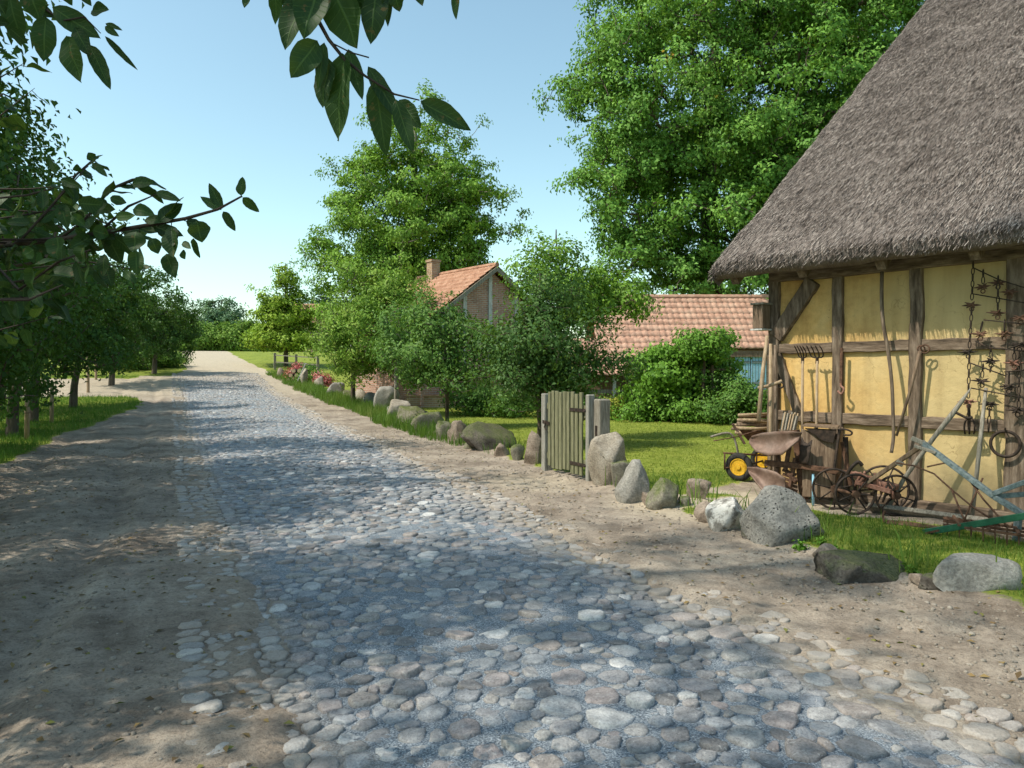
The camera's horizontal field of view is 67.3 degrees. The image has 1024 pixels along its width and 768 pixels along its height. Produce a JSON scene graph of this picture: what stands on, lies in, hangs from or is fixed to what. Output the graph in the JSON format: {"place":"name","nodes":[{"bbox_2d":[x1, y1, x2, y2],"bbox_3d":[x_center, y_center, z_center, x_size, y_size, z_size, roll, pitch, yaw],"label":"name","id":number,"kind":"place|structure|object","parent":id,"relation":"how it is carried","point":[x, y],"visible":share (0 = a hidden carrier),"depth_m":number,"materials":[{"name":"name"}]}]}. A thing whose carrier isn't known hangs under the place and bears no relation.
{"place":"outdoors","nodes":[
{"label":"outdoors","id":0,"kind":"place"},
{"bbox_2d":[0,374,143,462],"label":"roadside grass","id":1,"kind":"structure","parent":0,"point":[11,443],"depth_m":22.84,"materials":[{"name":"plant"}]},
{"bbox_2d":[0,444,220,767],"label":"track gravel","id":2,"kind":"structure","parent":0,"point":[94,722],"depth_m":4.96,"materials":[{"name":"gravel"}]},
{"bbox_2d":[0,0,924,348],"label":"sky","id":3,"kind":"structure","parent":0,"point":[211,96],"materials":[{"name":"blue"}]},
{"bbox_2d":[0,351,1023,767],"bbox_3d":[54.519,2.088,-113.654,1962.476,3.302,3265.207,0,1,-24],"label":"ground","id":4,"kind":"structure","parent":0,"point":[148,421],"depth_m":5.68,"materials":[{"name":"beige soil"}]},
{"bbox_2d":[0,385,24,427],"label":"hazel shrub","id":5,"kind":"object","parent":4,"relation":"on","point":[8,413],"visible":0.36,"depth_m":15.64,"materials":[{"name":"green plant"}]},
{"bbox_2d":[24,388,29,439],"bbox_3d":[-10.940,0.700,17.353,0.136,1.322,0.128,0,1,-24],"label":"fence stake","id":6,"kind":"object","parent":4,"relation":"on","point":[26,422],"visible":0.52,"depth_m":17.31,"materials":[{"name":"brown wood"}]},
{"bbox_2d":[0,0,84,96],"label":"lime tree","id":7,"kind":"object","parent":4,"relation":"on","point":[25,46],"visible":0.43,"depth_m":14.61,"materials":[{"name":"green plant"}]},
{"bbox_2d":[0,57,108,416],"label":"apple tree","id":8,"kind":"object","parent":4,"relation":"on","point":[27,179],"visible":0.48,"depth_m":8.25,"materials":[{"name":"green plant"}]},
{"bbox_2d":[0,8,116,320],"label":"apple tree","id":9,"kind":"object","parent":4,"relation":"on","point":[39,256],"visible":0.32,"depth_m":4.96,"materials":[{"name":"green plant"}]},
{"bbox_2d":[1,181,130,407],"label":"apple tree","id":10,"kind":"object","parent":4,"relation":"on","point":[42,388],"visible":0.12,"depth_m":14.79,"materials":[{"name":"green plant"}]},
{"bbox_2d":[0,89,146,384],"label":"apple tree","id":11,"kind":"object","parent":4,"relation":"on","point":[60,175],"visible":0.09,"depth_m":11.22,"materials":[{"name":"green plant"}]},
{"bbox_2d":[5,231,162,436],"bbox_3d":[-11.537,-1.398,18.333,5.841,5.636,5.322,0,1,-24],"label":"apple tree","id":12,"kind":"object","parent":4,"relation":"on","point":[12,426],"visible":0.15,"depth_m":18.86,"materials":[{"name":"green plant"}]},
{"bbox_2d":[23,230,148,421],"bbox_3d":[-13.718,-1.696,22.366,5.794,5.950,5.906,0,1,-24],"label":"apple tree","id":13,"kind":"object","parent":4,"relation":"on","point":[129,297],"visible":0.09,"depth_m":22.73,"materials":[{"name":"green plant"}]},
{"bbox_2d":[49,245,163,407],"bbox_3d":[-15.560,-1.965,26.907,6.182,5.952,5.758,0,1,-24],"label":"apple tree","id":14,"kind":"object","parent":4,"relation":"on","point":[119,330],"visible":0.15,"depth_m":27.09,"materials":[{"name":"green plant"}]},
{"bbox_2d":[84,252,198,385],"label":"apple tree","id":15,"kind":"object","parent":4,"relation":"on","point":[150,338],"visible":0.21,"depth_m":36.47,"materials":[{"name":"green plant"}]},
{"bbox_2d":[120,351,171,370],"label":"bush","id":16,"kind":"object","parent":4,"relation":"on","point":[147,363],"visible":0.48,"depth_m":44.19,"materials":[{"name":"green plant"}]},
{"bbox_2d":[128,290,206,373],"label":"apple tree","id":17,"kind":"object","parent":4,"relation":"on","point":[181,338],"visible":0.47,"depth_m":42.03,"materials":[{"name":"green plant"}]},
{"bbox_2d":[157,351,193,367],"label":"bush","id":18,"kind":"object","parent":4,"relation":"on","point":[179,361],"visible":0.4,"depth_m":46.05,"materials":[{"name":"green plant"}]},
{"bbox_2d":[171,320,233,350],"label":"hedge bush","id":19,"kind":"object","parent":4,"relation":"on","point":[201,343],"visible":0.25,"depth_m":78.89,"materials":[{"name":"green plant"}]},
{"bbox_2d":[195,321,247,350],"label":"hedge bush","id":20,"kind":"object","parent":4,"relation":"on","point":[216,335],"visible":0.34,"depth_m":79.58,"materials":[{"name":"green plant"}]},
{"bbox_2d":[195,295,252,326],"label":"distant tree","id":21,"kind":"object","parent":4,"relation":"on","point":[221,313],"visible":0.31,"depth_m":147.53,"materials":[{"name":"green plant"}]},
{"bbox_2d":[0,0,470,346],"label":"apple tree","id":22,"kind":"object","parent":4,"relation":"on","point":[341,71],"visible":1,"depth_m":1.71,"materials":[{"name":"green plant"}]},
{"bbox_2d":[214,317,275,351],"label":"hedge bush","id":23,"kind":"object","parent":4,"relation":"on","point":[235,344],"visible":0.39,"depth_m":79.72,"materials":[{"name":"green plant"}]},
{"bbox_2d":[238,258,325,365],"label":"hornbeam tree","id":24,"kind":"object","parent":4,"relation":"on","point":[282,328],"visible":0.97,"depth_m":49.17,"materials":[{"name":"green plant"}]},
{"bbox_2d":[274,353,318,369],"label":"rail fence","id":25,"kind":"object","parent":4,"relation":"on","point":[296,356],"visible":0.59,"depth_m":46.44,"materials":[{"name":"grey wood"}]},
{"bbox_2d":[291,363,323,382],"bbox_3d":[-10.496,-0.590,40.010,1.483,1.379,1.934,0,1,4],"label":"flower bush","id":26,"kind":"object","parent":4,"relation":"on","point":[309,369],"visible":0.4,"depth_m":39.73,"materials":[{"name":"green plant"}]},
{"bbox_2d":[301,283,348,351],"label":"distant tree","id":27,"kind":"object","parent":4,"relation":"on","point":[325,298],"visible":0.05,"depth_m":117.65,"materials":[{"name":"green plant"}]},
{"bbox_2d":[311,368,338,386],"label":"flower bush","id":28,"kind":"object","parent":4,"relation":"on","point":[327,381],"visible":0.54,"depth_m":38.82,"materials":[{"name":"pink plant"}]},
{"bbox_2d":[326,382,344,392],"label":"boulder","id":29,"kind":"object","parent":4,"relation":"on","point":[334,385],"visible":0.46,"depth_m":33.55,"materials":[{"name":"stone"}]},
{"bbox_2d":[295,257,440,401],"bbox_3d":[-5.423,-2.020,30.138,5.960,6.007,5.796,0,1,-24],"label":"pear tree","id":30,"kind":"object","parent":4,"relation":"on","point":[355,325],"visible":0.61,"depth_m":28.86,"materials":[{"name":"green plant"}]},
{"bbox_2d":[373,386,399,407],"bbox_3d":[-4.469,0.708,27.372,0.724,1.282,0.860,1,1,44],"label":"boulder","id":31,"kind":"object","parent":4,"relation":"on","point":[384,395],"visible":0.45,"depth_m":27.14,"materials":[{"name":"stone"}]},
{"bbox_2d":[387,399,410,415],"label":"boulder","id":32,"kind":"object","parent":4,"relation":"on","point":[394,403],"visible":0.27,"depth_m":24.24,"materials":[{"name":"beige stone"}]},
{"bbox_2d":[362,299,451,398],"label":"pear tree","id":33,"kind":"object","parent":4,"relation":"on","point":[384,325],"visible":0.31,"depth_m":25.28,"materials":[{"name":"green plant"}]},
{"bbox_2d":[396,406,426,422],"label":"boulder","id":34,"kind":"object","parent":4,"relation":"on","point":[410,411],"visible":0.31,"depth_m":21.53,"materials":[{"name":"stone"}]},
{"bbox_2d":[290,78,533,325],"bbox_3d":[-5.007,-6.947,37.885,11.190,15.266,10.513,0,1,-24],"label":"broadleaf tree","id":35,"kind":"object","parent":4,"relation":"on","point":[452,214],"visible":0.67,"depth_m":36.74,"materials":[{"name":"green plant"}]},
{"bbox_2d":[411,412,443,429],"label":"boulder","id":36,"kind":"object","parent":4,"relation":"on","point":[423,416],"visible":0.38,"depth_m":19.28,"materials":[{"name":"stone"}]},
{"bbox_2d":[405,394,464,407],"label":"garden wall","id":37,"kind":"structure","parent":4,"relation":"on","point":[431,401],"depth_m":29.21,"materials":[{"name":"beige brick"}]},
{"bbox_2d":[365,282,512,420],"bbox_3d":[-1.765,-0.714,21.133,4.377,4.095,3.406,0,1,-24],"label":"apple tree","id":38,"kind":"object","parent":4,"relation":"on","point":[424,354],"visible":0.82,"depth_m":20.58,"materials":[{"name":"green plant"}]},
{"bbox_2d":[436,421,450,438],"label":"boulder","id":39,"kind":"object","parent":4,"relation":"on","point":[440,425],"visible":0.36,"depth_m":17.39,"materials":[{"name":"stone"}]},
{"bbox_2d":[447,420,465,443],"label":"boulder","id":40,"kind":"object","parent":4,"relation":"on","point":[457,427],"visible":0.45,"depth_m":16.51,"materials":[{"name":"brown stone"}]},
{"bbox_2d":[356,259,562,407],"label":"brick house","id":41,"kind":"structure","parent":4,"relation":"on","point":[477,287],"depth_m":30.99,"materials":[{"name":"ceramic"}]},
{"bbox_2d":[438,376,504,416],"bbox_3d":[-1.293,0.553,26.681,2.626,1.690,2.760,1,1,28],"label":"currant bush","id":42,"kind":"object","parent":4,"relation":"on","point":[471,407],"visible":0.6,"depth_m":25.85,"materials":[{"name":"green plant"}]},
{"bbox_2d":[460,421,515,450],"bbox_3d":[-0.481,1.096,15.232,1.103,0.702,0.770,0,1,-7],"label":"boulder","id":43,"kind":"object","parent":4,"relation":"on","point":[473,435],"visible":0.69,"depth_m":15.00,"materials":[{"name":"stone"}]},
{"bbox_2d":[494,443,509,456],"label":"boulder","id":44,"kind":"object","parent":4,"relation":"on","point":[501,449],"visible":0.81,"depth_m":13.88,"materials":[{"name":"brown stone"}]},
{"bbox_2d":[476,384,536,418],"bbox_3d":[0.075,0.571,25.540,3.065,1.504,2.288,1,1,41],"label":"currant bush","id":45,"kind":"object","parent":4,"relation":"on","point":[500,408],"visible":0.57,"depth_m":25.20,"materials":[{"name":"green plant"}]},
{"bbox_2d":[0,471,1018,758],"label":"earth clods","id":46,"kind":"object","parent":4,"relation":"on","point":[112,707],"visible":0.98,"depth_m":4.54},
{"bbox_2d":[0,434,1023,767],"bbox_3d":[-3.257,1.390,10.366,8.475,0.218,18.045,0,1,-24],"label":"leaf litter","id":47,"kind":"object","parent":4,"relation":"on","point":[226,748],"visible":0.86,"depth_m":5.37,"materials":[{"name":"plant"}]},
{"bbox_2d":[510,444,524,460],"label":"boulder","id":48,"kind":"object","parent":4,"relation":"on","point":[517,452],"visible":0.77,"depth_m":13.13,"materials":[{"name":"stone"}]},
{"bbox_2d":[524,431,540,463],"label":"boulder","id":49,"kind":"object","parent":4,"relation":"on","point":[532,455],"visible":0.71,"depth_m":12.52,"materials":[{"name":"brown stone"}]},
{"bbox_2d":[435,260,655,437],"bbox_3d":[0.818,-0.535,15.927,4.919,3.949,3.663,0,1,-24],"label":"apple tree","id":50,"kind":"object","parent":4,"relation":"on","point":[540,359],"visible":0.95,"depth_m":15.33,"materials":[{"name":"green plant"}]},
{"bbox_2d":[541,393,550,470],"bbox_3d":[0.531,0.782,11.873,0.123,1.270,0.133,0,1,-24],"label":"gate post","id":51,"kind":"object","parent":4,"relation":"on","point":[545,466],"visible":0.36,"depth_m":11.81,"materials":[{"name":"grey wood"}]},
{"bbox_2d":[493,219,665,346],"bbox_3d":[1.504,-1.132,17.512,3.973,5.062,3.031,0,1,-24],"label":"ash sapling","id":52,"kind":"object","parent":4,"relation":"on","point":[612,295],"visible":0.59,"depth_m":17.29,"materials":[{"name":"green plant"}]},
{"bbox_2d":[585,394,594,480],"bbox_3d":[1.072,0.784,10.549,0.112,1.280,0.087,0,1,-24],"label":"gate post","id":53,"kind":"object","parent":4,"relation":"on","point":[590,398],"visible":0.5,"depth_m":10.50,"materials":[{"name":"grey wood"}]},
{"bbox_2d":[542,391,585,475],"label":"garden gate","id":54,"kind":"structure","parent":53,"relation":"attached to","point":[565,445],"depth_m":11.15,"materials":[{"name":"grey wood"}]},
{"bbox_2d":[594,399,609,436],"bbox_3d":[1.218,0.815,10.447,0.182,1.220,0.174,0,1,-24],"label":"gate post","id":55,"kind":"object","parent":4,"relation":"on","point":[601,416],"visible":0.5,"depth_m":10.37,"materials":[{"name":"grey wood"}]},
{"bbox_2d":[587,432,626,485],"bbox_3d":[1.309,1.123,10.212,0.562,0.965,0.384,0,1,-9],"label":"boulder","id":56,"kind":"object","parent":4,"relation":"on","point":[607,449],"visible":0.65,"depth_m":10.17,"materials":[{"name":"beige stone"}]},
{"bbox_2d":[573,338,647,401],"bbox_3d":[3.540,-0.215,27.330,2.781,2.936,1.946,0,1,0],"label":"lean to shed","id":57,"kind":"object","parent":4,"relation":"on","point":[638,343],"visible":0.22,"depth_m":27.92,"materials":[{"name":"ceramic"}]},
{"bbox_2d":[603,391,628,419],"bbox_3d":[3.183,0.761,24.686,1.506,1.072,1.631,1,1,29],"label":"golden shrub","id":58,"kind":"object","parent":4,"relation":"on","point":[615,400],"visible":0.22,"depth_m":24.38,"materials":[{"name":"green plant"}]},
{"bbox_2d":[610,460,629,486],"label":"boulder","id":59,"kind":"object","parent":4,"relation":"on","point":[618,467],"visible":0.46,"depth_m":9.97,"materials":[{"name":"stone"}]},
{"bbox_2d":[614,459,650,503],"bbox_3d":[1.452,1.245,9.159,0.419,0.703,0.294,0,1,-12],"label":"boulder","id":60,"kind":"object","parent":4,"relation":"on","point":[629,488],"visible":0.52,"depth_m":9.04,"materials":[{"name":"stone"}]},
{"bbox_2d":[265,368,1001,573],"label":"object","id":61,"kind":"object","parent":4,"relation":"on","point":[379,414],"visible":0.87,"depth_m":20.48,"materials":[{"name":"green plant"}]},
{"bbox_2d":[610,387,712,422],"bbox_3d":[4.810,0.729,23.740,3.868,1.309,3.595,0,1,-24],"label":"ground shrub","id":62,"kind":"object","parent":4,"relation":"on","point":[633,413],"visible":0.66,"depth_m":23.18,"materials":[{"name":"green plant"}]},
{"bbox_2d":[645,477,678,509],"bbox_3d":[1.730,1.280,8.685,0.433,0.448,0.324,0,1,-24],"label":"boulder","id":63,"kind":"object","parent":4,"relation":"on","point":[662,494],"visible":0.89,"depth_m":8.57,"materials":[{"name":"stone"}]},
{"bbox_2d":[586,294,768,394],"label":"farm wing","id":64,"kind":"structure","parent":4,"relation":"on","point":[707,311],"depth_m":30.28,"materials":[{"name":"tile"}]},
{"bbox_2d":[608,329,751,420],"bbox_3d":[5.197,-0.189,24.335,4.194,3.151,3.949,1,1,29],"label":"vine bush","id":65,"kind":"object","parent":4,"relation":"on","point":[669,371],"visible":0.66,"depth_m":23.50,"materials":[{"name":"green plant"}]},
{"bbox_2d":[686,478,711,498],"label":"boulder","id":66,"kind":"object","parent":4,"relation":"on","point":[704,484],"visible":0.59,"depth_m":8.97,"materials":[{"name":"brown stone"}]},
{"bbox_2d":[666,324,737,421],"bbox_3d":[5.719,-0.291,23.082,2.291,3.178,2.041,0,1,-24],"label":"trained shrub","id":67,"kind":"object","parent":4,"relation":"on","point":[696,343],"visible":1,"depth_m":22.71,"materials":[{"name":"green plant"}]},
{"bbox_2d":[694,501,709,522],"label":"boulder","id":68,"kind":"object","parent":4,"relation":"on","point":[699,512],"visible":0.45,"depth_m":7.87,"materials":[{"name":"brown stone"}]},
{"bbox_2d":[674,369,767,424],"bbox_3d":[6.374,0.457,22.563,3.251,1.825,2.958,0,1,5],"label":"dark shrub","id":69,"kind":"object","parent":4,"relation":"on","point":[733,400],"visible":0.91,"depth_m":21.98,"materials":[{"name":"green plant"}]},
{"bbox_2d":[705,497,743,531],"bbox_3d":[2.127,1.325,7.571,0.438,0.402,0.353,0,1,7],"label":"boulder","id":70,"kind":"object","parent":4,"relation":"on","point":[723,514],"visible":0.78,"depth_m":7.46,"materials":[{"name":"stone"}]},
{"bbox_2d":[532,0,925,299],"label":"oak tree","id":71,"kind":"object","parent":4,"relation":"on","point":[750,154],"visible":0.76,"depth_m":33.31,"materials":[{"name":"green plant"}]},
{"bbox_2d":[710,423,766,480],"bbox_3d":[3.424,0.961,11.243,1.380,0.814,0.902,0,1,-24],"label":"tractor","id":72,"kind":"object","parent":4,"relation":"on","point":[737,464],"visible":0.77,"depth_m":10.89,"materials":[{"name":"metal"}]},
{"bbox_2d":[768,344,772,469],"bbox_3d":[3.273,0.456,9.745,0.052,1.936,0.229,0,1,16],"label":"wooden pole","id":73,"kind":"object","parent":4,"relation":"on","point":[770,400],"visible":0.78,"depth_m":9.71,"materials":[{"name":"brown wood"}]},
{"bbox_2d":[774,345,776,470],"bbox_3d":[3.334,0.463,9.729,0.046,1.923,0.220,0,1,15],"label":"wooden pole","id":74,"kind":"object","parent":4,"relation":"on","point":[775,388],"visible":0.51,"depth_m":9.72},
{"bbox_2d":[739,485,823,546],"bbox_3d":[2.496,1.264,7.078,0.670,0.673,0.584,0,1,-24],"label":"boulder","id":75,"kind":"object","parent":4,"relation":"on","point":[770,517],"visible":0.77,"depth_m":6.91,"materials":[{"name":"grey stone"}]},
{"bbox_2d":[794,346,806,435],"bbox_3d":[3.539,0.468,9.470,0.140,1.883,0.208,1,1,34],"label":"pitchfork","id":76,"kind":"object","parent":4,"relation":"on","point":[802,390],"visible":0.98,"depth_m":9.47,"materials":[{"name":"brown wood"}]},
{"bbox_2d":[747,430,874,514],"bbox_3d":[3.426,0.983,8.947,0.423,0.861,1.571,-1,1,-28],"label":"turning plough","id":77,"kind":"object","parent":4,"relation":"on","point":[777,444],"visible":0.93,"depth_m":9.15,"materials":[{"name":"metal"}]},
{"bbox_2d":[778,412,798,430],"bbox_3d":[3.423,0.497,9.482,0.135,0.306,0.268,-1,1,-39],"label":"kindling bundle","id":78,"kind":"object","parent":77,"relation":"on","point":[789,421],"visible":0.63,"depth_m":9.48,"materials":[{"name":"grey wood"}]},
{"bbox_2d":[806,345,823,500],"bbox_3d":[3.674,0.471,9.334,0.166,1.882,0.225,0,1,-24],"label":"pitchfork","id":79,"kind":"object","parent":4,"relation":"on","point":[816,392],"visible":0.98,"depth_m":9.32,"materials":[{"name":"brown wood"}]},
{"bbox_2d":[802,423,842,497],"bbox_3d":[3.675,0.912,9.151,0.393,0.852,0.564,-1,1,-44],"label":"wooden hopper","id":80,"kind":"object","parent":4,"relation":"on","point":[823,448],"visible":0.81,"depth_m":9.03,"materials":[{"name":"wood"}]},
{"bbox_2d":[832,428,852,489],"bbox_3d":[3.790,0.879,8.872,0.240,0.736,0.171,0,1,3],"label":"iron crank","id":81,"kind":"object","parent":80,"relation":"attached to","point":[845,453],"visible":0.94,"depth_m":8.86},
{"bbox_2d":[812,543,836,556],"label":"filler stone","id":82,"kind":"object","parent":4,"relation":"on","point":[824,546],"visible":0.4,"depth_m":6.37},
{"bbox_2d":[813,549,904,584],"bbox_3d":[2.705,1.409,5.814,0.732,0.275,0.441,0,1,-1],"label":"boulder","id":83,"kind":"object","parent":4,"relation":"on","point":[840,566],"visible":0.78,"depth_m":5.73,"materials":[{"name":"stone"}]},
{"bbox_2d":[850,445,919,515],"bbox_3d":[4.082,1.030,8.372,0.741,0.800,0.540,1,1,36],"label":"wheeled cultivator","id":84,"kind":"object","parent":4,"relation":"on","point":[885,487],"visible":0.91,"depth_m":8.29,"materials":[{"name":"metal"}]},
{"bbox_2d":[882,511,936,528],"bbox_3d":[4.074,1.377,7.743,0.656,0.128,0.135,1,1,39],"label":"flat iron","id":85,"kind":"object","parent":4,"relation":"on","point":[901,522],"visible":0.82,"depth_m":7.79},
{"bbox_2d":[908,573,922,585],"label":"filler stone","id":86,"kind":"object","parent":4,"relation":"on","point":[914,578],"visible":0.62,"depth_m":5.55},
{"bbox_2d":[918,572,939,589],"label":"filler stone","id":87,"kind":"object","parent":4,"relation":"on","point":[926,582],"visible":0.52,"depth_m":5.45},
{"bbox_2d":[867,502,997,526],"bbox_3d":[4.404,1.393,8.085,0.184,0.154,1.249,-1,1,-41],"label":"sill plank","id":88,"kind":"object","parent":4,"relation":"on","point":[907,511],"visible":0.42,"depth_m":8.12,"materials":[{"name":"grey wood"}]},
{"bbox_2d":[885,388,973,513],"bbox_3d":[4.406,0.740,8.174,0.854,1.412,0.060,1,1,37],"label":"cart shaft","id":89,"kind":"object","parent":88,"relation":"on","point":[947,420],"visible":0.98,"depth_m":8.08,"materials":[{"name":"grey wood"}]},
{"bbox_2d":[970,388,987,515],"bbox_3d":[4.797,0.738,7.873,0.240,1.400,0.080,0,1,-24],"label":"long stave","id":90,"kind":"object","parent":88,"relation":"on","point":[979,448],"visible":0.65,"depth_m":7.84,"materials":[{"name":"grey wood"}]},
{"bbox_2d":[896,436,1023,540],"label":"drawbar frame","id":91,"kind":"object","parent":4,"relation":"on","point":[999,495],"visible":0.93,"depth_m":7.44,"materials":[{"name":"teal paint"}]},
{"bbox_2d":[924,513,1023,533],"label":"green bar","id":92,"kind":"object","parent":4,"relation":"on","point":[984,522],"visible":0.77,"depth_m":7.10,"materials":[{"name":"paint"}]},
{"bbox_2d":[933,553,1022,591],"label":"boulder","id":93,"kind":"object","parent":4,"relation":"on","point":[973,572],"visible":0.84,"depth_m":5.33,"materials":[{"name":"stone"}]},
{"bbox_2d":[943,515,1023,545],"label":"spike harrow","id":94,"kind":"object","parent":4,"relation":"on","point":[988,527],"visible":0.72,"depth_m":7.09,"materials":[{"name":"metal"}]},
{"bbox_2d":[352,405,764,486],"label":"garden lawn","id":95,"kind":"structure","parent":0,"point":[613,429],"depth_m":17.05,"materials":[{"name":"plant"}]},
{"bbox_2d":[171,372,1023,767],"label":"cobbled road","id":96,"kind":"structure","parent":0,"point":[807,746],"depth_m":4.41,"materials":[{"name":"stone"}]},
{"bbox_2d":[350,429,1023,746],"bbox_3d":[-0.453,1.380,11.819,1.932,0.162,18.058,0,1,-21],"label":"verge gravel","id":97,"kind":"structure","parent":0,"point":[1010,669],"depth_m":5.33,"materials":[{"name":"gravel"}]},
{"bbox_2d":[648,469,1023,604],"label":"grass","id":98,"kind":"structure","parent":0,"point":[838,534],"depth_m":7.04,"materials":[{"name":"plant"}]},
{"bbox_2d":[707,0,1023,526],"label":"barn","id":99,"kind":"structure","parent":0,"point":[906,173],"depth_m":9.01,"materials":[{"name":"paint"}]},
{"bbox_2d":[750,302,772,330],"bbox_3d":[3.216,-0.867,9.919,0.230,0.352,0.190,-1,1,-39],"label":"nesting box","id":100,"kind":"object","parent":99,"relation":"attached to","point":[761,316],"visible":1,"depth_m":9.86,"materials":[{"name":"brown wood"}]},
{"bbox_2d":[756,335,768,420],"bbox_3d":[3.112,-0.074,9.538,0.054,1.064,0.303,1,1,39],"label":"wooden pole","id":101,"kind":"object","parent":99,"relation":"attached to","point":[760,395],"visible":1,"depth_m":9.50,"materials":[{"name":"brown wood"}]},
{"bbox_2d":[837,348,844,394],"bbox_3d":[3.913,-0.149,9.127,0.053,0.559,0.101,0,1,-24],"label":"iron hanger","id":102,"kind":"object","parent":99,"relation":"hanging from","point":[841,372],"visible":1,"depth_m":9.14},
{"bbox_2d":[880,271,894,452],"bbox_3d":[4.226,-0.253,8.670,0.072,2.049,0.235,0,1,-16],"label":"scythe snath","id":103,"kind":"object","parent":99,"relation":"hanging from","point":[884,331],"visible":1,"depth_m":8.63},
{"bbox_2d":[895,351,921,435],"bbox_3d":[4.361,0.107,8.457,0.256,0.946,0.051,0,1,24],"label":"thin pole","id":104,"kind":"object","parent":99,"relation":"attached to","point":[910,388],"visible":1,"depth_m":8.43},
{"bbox_2d":[957,261,1023,432],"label":"chain harrow","id":105,"kind":"object","parent":99,"relation":"hanging from","point":[1004,333],"visible":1,"depth_m":7.84,"materials":[{"name":"metal"}]},
{"bbox_2d":[963,404,975,433],"bbox_3d":[4.758,0.368,7.990,0.068,0.321,0.124,-1,1,-39],"label":"grapple hook","id":106,"kind":"object","parent":105,"relation":"hanging from","point":[969,422],"visible":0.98,"depth_m":8.00,"materials":[{"name":"metal"}]},
{"bbox_2d":[989,428,1021,457],"bbox_3d":[5.009,0.596,7.796,0.157,0.310,0.265,0,1,-24],"label":"iron hoop","id":107,"kind":"object","parent":99,"relation":"hanging from","point":[1017,437],"visible":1,"depth_m":7.77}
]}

